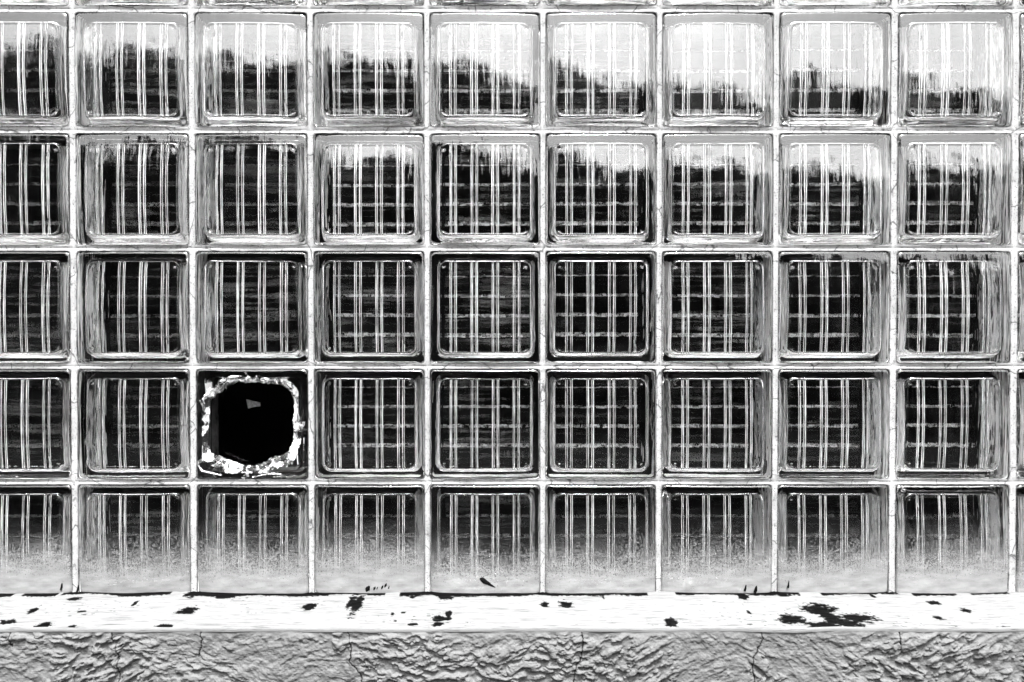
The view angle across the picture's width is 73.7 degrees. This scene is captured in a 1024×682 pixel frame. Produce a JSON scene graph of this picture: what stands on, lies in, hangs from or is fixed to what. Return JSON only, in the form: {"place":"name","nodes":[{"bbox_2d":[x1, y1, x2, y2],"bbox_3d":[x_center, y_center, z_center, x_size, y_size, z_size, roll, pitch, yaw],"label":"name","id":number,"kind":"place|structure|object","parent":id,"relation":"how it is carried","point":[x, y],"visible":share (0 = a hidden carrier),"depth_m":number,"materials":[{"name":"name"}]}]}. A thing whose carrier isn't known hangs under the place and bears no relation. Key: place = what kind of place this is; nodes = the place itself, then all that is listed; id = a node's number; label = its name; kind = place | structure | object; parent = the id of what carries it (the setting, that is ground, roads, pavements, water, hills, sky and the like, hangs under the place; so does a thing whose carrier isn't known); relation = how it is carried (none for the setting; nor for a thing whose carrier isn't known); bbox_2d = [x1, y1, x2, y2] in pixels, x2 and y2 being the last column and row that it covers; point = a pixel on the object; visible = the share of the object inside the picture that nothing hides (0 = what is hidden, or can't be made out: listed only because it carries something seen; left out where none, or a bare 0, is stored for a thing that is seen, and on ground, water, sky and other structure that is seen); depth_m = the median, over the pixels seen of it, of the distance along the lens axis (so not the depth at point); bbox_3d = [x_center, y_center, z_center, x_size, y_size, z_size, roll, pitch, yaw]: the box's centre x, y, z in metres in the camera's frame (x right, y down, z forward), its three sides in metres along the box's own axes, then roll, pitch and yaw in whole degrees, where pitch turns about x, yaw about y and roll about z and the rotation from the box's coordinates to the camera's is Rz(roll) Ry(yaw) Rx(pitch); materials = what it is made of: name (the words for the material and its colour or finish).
{"place":"outdoors","nodes":[
{"label":"outdoors","id":0,"kind":"place"},
{"label":"ground","id":1,"kind":"structure","parent":0,"visible":0},
{"bbox_2d":[222,382,294,462],"bbox_3d":[0.000,-0.341,2.721,5.100,3.449,2.971,0,1,0],"label":"dark room","id":2,"kind":"object","parent":1,"relation":"on","point":[263,432],"depth_m":4.17,"materials":[{"name":"black"}]},
{"bbox_2d":[0,631,1023,681],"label":"rendered wall","id":3,"kind":"structure","parent":1,"relation":"on","point":[721,656],"depth_m":1.04,"materials":[{"name":"grey concrete"}]},
{"bbox_2d":[0,591,1023,632],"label":"window sill","id":4,"kind":"structure","parent":3,"relation":"on","point":[431,611],"depth_m":1.09,"materials":[{"name":"white paint"}]},
{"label":"building wall","id":5,"kind":"structure","parent":0,"visible":0},
{"bbox_2d":[0,0,1023,592],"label":"mortar grid","id":6,"kind":"object","parent":5,"relation":"attached to","point":[542,248],"visible":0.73,"depth_m":1.16,"materials":[{"name":"white concrete"}]},
{"bbox_2d":[0,0,67,5],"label":"glass block","id":7,"kind":"structure","parent":6,"relation":"in","point":[33,2],"depth_m":1.15,"materials":[{"name":"clear glass"}]},
{"bbox_2d":[0,12,68,126],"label":"glass block","id":8,"kind":"structure","parent":6,"relation":"in","point":[34,69],"depth_m":1.15,"materials":[{"name":"clear glass"}]},
{"bbox_2d":[0,134,69,244],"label":"glass block","id":9,"kind":"structure","parent":6,"relation":"in","point":[34,190],"depth_m":1.15,"materials":[{"name":"clear glass"}]},
{"bbox_2d":[0,251,70,362],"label":"glass block","id":10,"kind":"structure","parent":6,"relation":"in","point":[34,306],"depth_m":1.15,"materials":[{"name":"clear glass"}]},
{"bbox_2d":[0,369,70,478],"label":"glass block","id":11,"kind":"structure","parent":6,"relation":"in","point":[35,423],"depth_m":1.16,"materials":[{"name":"clear glass"}]},
{"bbox_2d":[0,485,71,593],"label":"glass block","id":12,"kind":"structure","parent":6,"relation":"in","point":[35,538],"depth_m":1.16,"materials":[{"name":"clear glass"}]},
{"bbox_2d":[74,12,188,126],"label":"glass block","id":13,"kind":"structure","parent":6,"relation":"in","point":[130,69],"depth_m":1.15,"materials":[{"name":"clear glass"}]},
{"bbox_2d":[76,0,187,5],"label":"glass block","id":14,"kind":"structure","parent":6,"relation":"in","point":[132,2],"depth_m":1.15,"materials":[{"name":"clear glass"}]},
{"bbox_2d":[76,134,188,244],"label":"glass block","id":15,"kind":"structure","parent":6,"relation":"in","point":[132,189],"depth_m":1.15,"materials":[{"name":"clear glass"}]},
{"bbox_2d":[77,251,189,362],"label":"glass block","id":16,"kind":"structure","parent":6,"relation":"in","point":[132,306],"depth_m":1.15,"materials":[{"name":"clear glass"}]},
{"bbox_2d":[78,369,189,478],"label":"glass block","id":17,"kind":"structure","parent":6,"relation":"in","point":[133,423],"depth_m":1.16,"materials":[{"name":"clear glass"}]},
{"bbox_2d":[78,485,190,592],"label":"glass block","id":18,"kind":"structure","parent":6,"relation":"in","point":[133,538],"depth_m":1.16,"materials":[{"name":"clear glass"}]},
{"bbox_2d":[194,12,306,126],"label":"glass block","id":19,"kind":"structure","parent":6,"relation":"in","point":[250,69],"depth_m":1.15,"materials":[{"name":"clear glass"}]},
{"bbox_2d":[195,0,306,5],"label":"glass block","id":20,"kind":"structure","parent":6,"relation":"in","point":[252,2],"depth_m":1.16,"materials":[{"name":"clear glass"}]},
{"bbox_2d":[195,251,307,362],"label":"glass block","id":21,"kind":"structure","parent":6,"relation":"in","point":[251,306],"depth_m":1.15,"materials":[{"name":"clear glass"}]},
{"bbox_2d":[195,134,307,244],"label":"glass block","id":22,"kind":"structure","parent":6,"relation":"in","point":[250,189],"depth_m":1.15,"materials":[{"name":"clear glass"}]},
{"bbox_2d":[196,369,307,478],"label":"glass block","id":23,"kind":"structure","parent":6,"relation":"in","point":[215,460],"depth_m":1.16,"materials":[{"name":"clear glass"}]},
{"bbox_2d":[197,485,308,593],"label":"glass block","id":24,"kind":"structure","parent":6,"relation":"in","point":[252,538],"depth_m":1.16,"materials":[{"name":"clear glass"}]},
{"bbox_2d":[313,12,423,126],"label":"glass block","id":25,"kind":"structure","parent":6,"relation":"in","point":[368,69],"depth_m":1.15,"materials":[{"name":"clear glass"}]},
{"bbox_2d":[313,134,423,244],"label":"glass block","id":26,"kind":"structure","parent":6,"relation":"in","point":[368,189],"depth_m":1.15,"materials":[{"name":"clear glass"}]},
{"bbox_2d":[313,0,423,5],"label":"glass block","id":27,"kind":"structure","parent":6,"relation":"in","point":[372,2],"depth_m":1.15,"materials":[{"name":"clear glass"}]},
{"bbox_2d":[314,251,423,362],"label":"glass block","id":28,"kind":"structure","parent":6,"relation":"in","point":[368,306],"depth_m":1.15,"materials":[{"name":"clear glass"}]},
{"bbox_2d":[314,369,423,478],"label":"glass block","id":29,"kind":"structure","parent":6,"relation":"in","point":[368,423],"depth_m":1.16,"materials":[{"name":"clear glass"}]},
{"bbox_2d":[315,485,424,592],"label":"glass block","id":30,"kind":"structure","parent":6,"relation":"in","point":[371,536],"depth_m":1.16,"materials":[{"name":"clear glass"}]},
{"bbox_2d":[429,12,539,126],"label":"glass block","id":31,"kind":"structure","parent":6,"relation":"in","point":[484,67],"depth_m":1.15,"materials":[{"name":"clear glass"}]},
{"bbox_2d":[430,251,539,362],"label":"glass block","id":32,"kind":"structure","parent":6,"relation":"in","point":[484,306],"depth_m":1.15,"materials":[{"name":"clear glass"}]},
{"bbox_2d":[430,134,539,244],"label":"glass block","id":33,"kind":"structure","parent":6,"relation":"in","point":[484,189],"depth_m":1.15,"materials":[{"name":"clear glass"}]},
{"bbox_2d":[430,369,539,478],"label":"glass block","id":34,"kind":"structure","parent":6,"relation":"in","point":[484,423],"depth_m":1.16,"materials":[{"name":"clear glass"}]},
{"bbox_2d":[430,485,539,592],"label":"glass block","id":35,"kind":"structure","parent":6,"relation":"in","point":[490,534],"depth_m":1.16,"materials":[{"name":"clear glass"}]},
{"bbox_2d":[480,578,494,587],"bbox_3d":[-0.042,0.410,1.160,0.028,0.018,0.004,0,1,0],"label":"dried scrap","id":36,"kind":"object","parent":35,"relation":"on","point":[484,581],"visible":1,"depth_m":1.16,"materials":[{"name":"black"}]},
{"bbox_2d":[430,0,539,5],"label":"glass block","id":37,"kind":"structure","parent":6,"relation":"in","point":[485,2],"depth_m":1.15,"materials":[{"name":"clear glass"}]},
{"bbox_2d":[545,485,655,592],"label":"glass block","id":38,"kind":"structure","parent":6,"relation":"in","point":[600,538],"depth_m":1.16,"materials":[{"name":"clear glass"}]},
{"bbox_2d":[546,251,655,362],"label":"glass block","id":39,"kind":"structure","parent":6,"relation":"in","point":[600,306],"depth_m":1.15,"materials":[{"name":"clear glass"}]},
{"bbox_2d":[546,133,655,244],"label":"glass block","id":40,"kind":"structure","parent":6,"relation":"in","point":[600,188],"depth_m":1.15,"materials":[{"name":"clear glass"}]},
{"bbox_2d":[546,369,655,478],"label":"glass block","id":41,"kind":"structure","parent":6,"relation":"in","point":[600,423],"depth_m":1.16,"materials":[{"name":"clear glass"}]},
{"bbox_2d":[546,12,656,126],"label":"glass block","id":42,"kind":"structure","parent":6,"relation":"in","point":[601,69],"depth_m":1.15,"materials":[{"name":"clear glass"}]},
{"bbox_2d":[546,0,656,5],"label":"glass block","id":43,"kind":"structure","parent":6,"relation":"in","point":[598,2],"depth_m":1.15,"materials":[{"name":"clear glass"}]},
{"bbox_2d":[661,485,771,592],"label":"glass block","id":44,"kind":"structure","parent":6,"relation":"in","point":[716,538],"depth_m":1.16,"materials":[{"name":"clear glass"}]},
{"bbox_2d":[662,251,772,362],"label":"glass block","id":45,"kind":"structure","parent":6,"relation":"in","point":[717,306],"depth_m":1.15,"materials":[{"name":"clear glass"}]},
{"bbox_2d":[662,134,772,244],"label":"glass block","id":46,"kind":"structure","parent":6,"relation":"in","point":[717,189],"depth_m":1.15,"materials":[{"name":"clear glass"}]},
{"bbox_2d":[662,369,772,478],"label":"glass block","id":47,"kind":"structure","parent":6,"relation":"in","point":[717,423],"depth_m":1.16,"materials":[{"name":"clear glass"}]},
{"bbox_2d":[662,13,773,126],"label":"glass block","id":48,"kind":"structure","parent":6,"relation":"in","point":[717,69],"depth_m":1.15,"materials":[{"name":"clear glass"}]},
{"bbox_2d":[663,0,772,5],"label":"glass block","id":49,"kind":"structure","parent":6,"relation":"in","point":[718,2],"depth_m":1.15,"materials":[{"name":"clear glass"}]},
{"bbox_2d":[777,485,887,592],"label":"glass block","id":50,"kind":"structure","parent":6,"relation":"in","point":[832,538],"depth_m":1.16,"materials":[{"name":"clear glass"}]},
{"bbox_2d":[778,251,889,362],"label":"glass block","id":51,"kind":"structure","parent":6,"relation":"in","point":[834,306],"depth_m":1.15,"materials":[{"name":"clear glass"}]},
{"bbox_2d":[778,369,889,478],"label":"glass block","id":52,"kind":"structure","parent":6,"relation":"in","point":[833,423],"depth_m":1.16,"materials":[{"name":"clear glass"}]},
{"bbox_2d":[779,12,890,126],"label":"glass block","id":53,"kind":"structure","parent":6,"relation":"in","point":[835,69],"depth_m":1.15,"materials":[{"name":"clear glass"}]},
{"bbox_2d":[779,133,890,244],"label":"glass block","id":54,"kind":"structure","parent":6,"relation":"in","point":[834,188],"depth_m":1.15,"materials":[{"name":"clear glass"}]},
{"bbox_2d":[780,0,889,5],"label":"glass block","id":55,"kind":"structure","parent":6,"relation":"in","point":[835,2],"depth_m":1.15,"materials":[{"name":"clear glass"}]},
{"bbox_2d":[895,485,1007,593],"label":"glass block","id":56,"kind":"structure","parent":6,"relation":"in","point":[951,539],"depth_m":1.16,"materials":[{"name":"clear glass"}]},
{"bbox_2d":[896,369,1009,478],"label":"glass block","id":57,"kind":"structure","parent":6,"relation":"in","point":[952,423],"depth_m":1.16,"materials":[{"name":"clear glass"}]},
{"bbox_2d":[896,251,1010,362],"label":"glass block","id":58,"kind":"structure","parent":6,"relation":"in","point":[953,306],"depth_m":1.15,"materials":[{"name":"clear glass"}]},
{"bbox_2d":[897,133,1011,244],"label":"glass block","id":59,"kind":"structure","parent":6,"relation":"in","point":[954,188],"depth_m":1.15,"materials":[{"name":"clear glass"}]},
{"bbox_2d":[898,12,1012,126],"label":"glass block","id":60,"kind":"structure","parent":6,"relation":"in","point":[955,69],"depth_m":1.15,"materials":[{"name":"clear glass"}]},
{"bbox_2d":[899,0,1011,5],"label":"glass block","id":61,"kind":"structure","parent":6,"relation":"in","point":[956,2],"depth_m":1.15,"materials":[{"name":"clear glass"}]},
{"bbox_2d":[1016,485,1023,591],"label":"glass block","id":62,"kind":"structure","parent":6,"relation":"in","point":[1020,538],"depth_m":1.16,"materials":[{"name":"clear glass"}]},
{"bbox_2d":[1016,369,1023,478],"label":"glass block","id":63,"kind":"structure","parent":6,"relation":"in","point":[1020,425],"depth_m":1.16,"materials":[{"name":"clear glass"}]},
{"bbox_2d":[1017,252,1023,362],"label":"glass block","id":64,"kind":"structure","parent":6,"relation":"in","point":[1020,348],"depth_m":1.16,"materials":[{"name":"clear glass"}]},
{"bbox_2d":[1018,134,1023,244],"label":"glass block","id":65,"kind":"structure","parent":6,"relation":"in","point":[1021,198],"depth_m":1.16,"materials":[{"name":"clear glass"}]},
{"bbox_2d":[1019,14,1023,125],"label":"glass block","id":66,"kind":"structure","parent":6,"relation":"in","point":[1021,93],"depth_m":1.16,"materials":[{"name":"clear glass"}]}
]}

